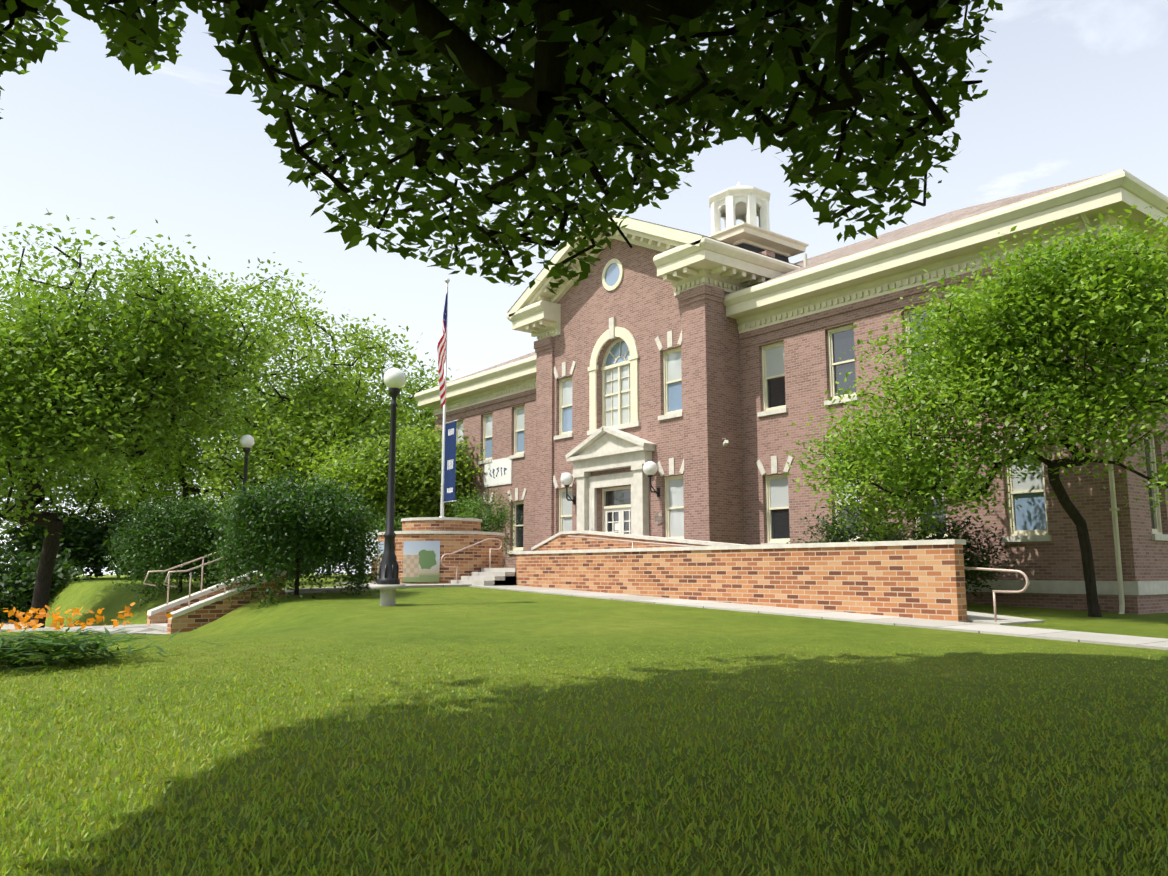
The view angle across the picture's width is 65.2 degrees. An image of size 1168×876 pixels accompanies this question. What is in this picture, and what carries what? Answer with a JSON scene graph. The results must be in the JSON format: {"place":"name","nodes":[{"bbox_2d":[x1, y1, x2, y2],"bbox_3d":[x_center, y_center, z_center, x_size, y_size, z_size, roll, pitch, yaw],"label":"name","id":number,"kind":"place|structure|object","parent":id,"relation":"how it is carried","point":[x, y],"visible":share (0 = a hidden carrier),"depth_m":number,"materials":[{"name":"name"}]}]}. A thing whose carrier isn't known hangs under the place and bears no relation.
{"place":"outdoors","nodes":[
{"label":"outdoors","id":0,"kind":"place"},
{"bbox_2d":[0,574,1167,875],"bbox_3d":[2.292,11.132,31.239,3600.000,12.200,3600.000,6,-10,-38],"label":"lawn ground","id":1,"kind":"structure","parent":0,"point":[436,618],"depth_m":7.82,"materials":[{"name":"green plant"}]},
{"bbox_2d":[0,535,93,621],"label":"shrubbery","id":2,"kind":"object","parent":1,"relation":"on","point":[17,582],"visible":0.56,"depth_m":40.12,"materials":[{"name":"green plant"}]},
{"bbox_2d":[0,502,122,578],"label":"shrubbery","id":3,"kind":"object","parent":1,"relation":"on","point":[73,536],"visible":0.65,"depth_m":46.15,"materials":[{"name":"green plant"}]},
{"bbox_2d":[0,260,144,551],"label":"tree","id":4,"kind":"object","parent":1,"relation":"on","point":[82,494],"visible":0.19,"depth_m":47.27,"materials":[{"name":"green plant"}]},
{"bbox_2d":[66,496,144,578],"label":"shrubbery","id":5,"kind":"object","parent":1,"relation":"on","point":[114,512],"visible":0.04,"depth_m":50.06,"materials":[{"name":"green plant"}]},
{"bbox_2d":[0,602,221,669],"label":"day lilies","id":6,"kind":"object","parent":1,"relation":"on","point":[58,644],"visible":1,"depth_m":10.22,"materials":[{"name":"green plant"}]},
{"bbox_2d":[42,454,188,573],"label":"tree","id":7,"kind":"object","parent":1,"relation":"on","point":[131,506],"visible":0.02,"depth_m":83.24,"materials":[{"name":"green plant"}]},
{"bbox_2d":[95,515,206,578],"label":"shrubbery","id":8,"kind":"object","parent":1,"relation":"on","point":[119,554],"visible":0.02,"depth_m":44.59,"materials":[{"name":"green plant"}]},
{"bbox_2d":[0,208,314,627],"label":"tree","id":9,"kind":"object","parent":1,"relation":"on","point":[68,381],"visible":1,"depth_m":29.09,"materials":[{"name":"green plant"}]},
{"bbox_2d":[94,490,254,607],"bbox_3d":[-11.586,3.567,26.403,4.500,4.047,4.245,6,-10,-38],"label":"bush","id":10,"kind":"object","parent":1,"relation":"on","point":[166,537],"visible":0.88,"depth_m":25.48,"materials":[{"name":"green plant"}]},
{"bbox_2d":[79,356,286,575],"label":"tree","id":11,"kind":"object","parent":1,"relation":"on","point":[179,474],"visible":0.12,"depth_m":61.27,"materials":[{"name":"green plant"}]},
{"bbox_2d":[139,402,283,515],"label":"tree","id":12,"kind":"object","parent":1,"relation":"on","point":[172,490],"visible":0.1,"depth_m":84.53,"materials":[{"name":"green plant"}]},
{"bbox_2d":[147,570,293,633],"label":"garden steps","id":13,"kind":"structure","parent":1,"relation":"on","point":[208,605],"depth_m":21.34,"materials":[{"name":"concrete"}]},
{"bbox_2d":[240,435,254,573],"bbox_3d":[-11.345,2.511,30.395,0.720,5.305,0.720,6,-10,-38],"label":"lamp post","id":14,"kind":"object","parent":1,"relation":"on","point":[247,442],"visible":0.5,"depth_m":30.58,"materials":[{"name":"black metal"}]},
{"bbox_2d":[246,528,322,577],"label":"shrubbery","id":15,"kind":"object","parent":1,"relation":"on","point":[287,563],"visible":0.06,"depth_m":49.52,"materials":[{"name":"green plant"}]},
{"bbox_2d":[193,466,385,608],"bbox_3d":[-6.857,2.653,22.028,4.664,3.932,4.669,6,-10,-38],"label":"bush","id":16,"kind":"object","parent":1,"relation":"on","point":[336,523],"visible":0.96,"depth_m":20.99,"materials":[{"name":"green plant"}]},
{"bbox_2d":[184,252,458,522],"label":"tree","id":17,"kind":"object","parent":1,"relation":"on","point":[323,403],"visible":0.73,"depth_m":52.46,"materials":[{"name":"green plant"}]},
{"bbox_2d":[248,375,415,575],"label":"tree","id":18,"kind":"object","parent":1,"relation":"on","point":[282,447],"depth_m":90.75,"materials":[{"name":"green plant"}]},
{"bbox_2d":[243,329,451,572],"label":"tree","id":19,"kind":"object","parent":1,"relation":"on","point":[428,416],"visible":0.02,"depth_m":62.18,"materials":[{"name":"green plant"}]},
{"bbox_2d":[360,510,413,556],"bbox_3d":[-7.645,4.495,37.844,3.826,3.024,3.596,-3,-9,19],"label":"shrub","id":20,"kind":"object","parent":1,"relation":"on","point":[398,524],"visible":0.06,"depth_m":37.64,"materials":[{"name":"green plant"}]},
{"bbox_2d":[286,408,489,545],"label":"tree","id":21,"kind":"object","parent":1,"relation":"on","point":[418,461],"visible":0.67,"depth_m":40.18,"materials":[{"name":"green plant"}]},
{"bbox_2d":[370,368,405,605],"bbox_3d":[-4.051,1.128,19.168,0.720,5.305,0.720,6,-10,-38],"label":"lamp post","id":22,"kind":"object","parent":1,"relation":"on","point":[388,584],"visible":1,"depth_m":19.01,"materials":[{"name":"black metal"}]},
{"bbox_2d":[445,477,532,556],"bbox_3d":[-3.839,3.497,34.564,3.346,4.063,3.147,-4,-9,23],"label":"shrub","id":23,"kind":"object","parent":1,"relation":"on","point":[500,518],"visible":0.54,"depth_m":34.55,"materials":[{"name":"green plant"}]},
{"bbox_2d":[0,0,1002,294],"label":"shade tree","id":24,"kind":"object","parent":1,"relation":"on","point":[516,98],"visible":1,"depth_m":4.97,"materials":[{"name":"green plant"}]},
{"bbox_2d":[0,582,1167,649],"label":"sidewalks","id":25,"kind":"structure","parent":1,"relation":"on","point":[1107,639],"depth_m":17.61,"materials":[{"name":"concrete"}]},
{"bbox_2d":[371,517,1043,624],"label":"brick wall","id":26,"kind":"structure","parent":1,"relation":"on","point":[923,579],"depth_m":20.86,"materials":[{"name":"brick"}]},
{"bbox_2d":[437,278,456,516],"bbox_3d":[-4.740,-1.407,30.462,0.766,8.480,1.075,5,-9,-30],"label":"flagpole","id":27,"kind":"object","parent":26,"relation":"on","point":[448,468],"visible":0.98,"depth_m":30.37,"materials":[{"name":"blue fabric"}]},
{"bbox_2d":[143,535,1028,621],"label":"handrails","id":28,"kind":"object","parent":26,"relation":"on","point":[969,568],"visible":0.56,"depth_m":22.13,"materials":[{"name":"grey metal"}]},
{"bbox_2d":[414,169,1167,613],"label":"school building","id":29,"kind":"structure","parent":1,"relation":"on","point":[668,381],"depth_m":28.68,"materials":[{"name":"brick"}]},
{"bbox_2d":[775,496,920,543],"bbox_3d":[7.178,2.794,23.784,3.579,2.986,4.169,6,-10,-38],"label":"shrub","id":30,"kind":"object","parent":1,"relation":"on","point":[838,536],"visible":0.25,"depth_m":23.53,"materials":[{"name":"green plant"}]},
{"bbox_2d":[864,507,1015,598],"bbox_3d":[8.627,2.886,22.095,3.432,2.488,3.638,6,-10,-38],"label":"shrub","id":31,"kind":"object","parent":1,"relation":"on","point":[970,555],"visible":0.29,"depth_m":21.52,"materials":[{"name":"green plant"}]},
{"bbox_2d":[779,205,1167,616],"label":"corner tree","id":32,"kind":"object","parent":1,"relation":"on","point":[1048,304],"visible":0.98,"depth_m":18.32,"materials":[{"name":"green plant"}]},
{"bbox_2d":[0,0,1167,574],"label":"sky","id":33,"kind":"structure","parent":0,"point":[1078,89],"materials":[{"name":"white"}]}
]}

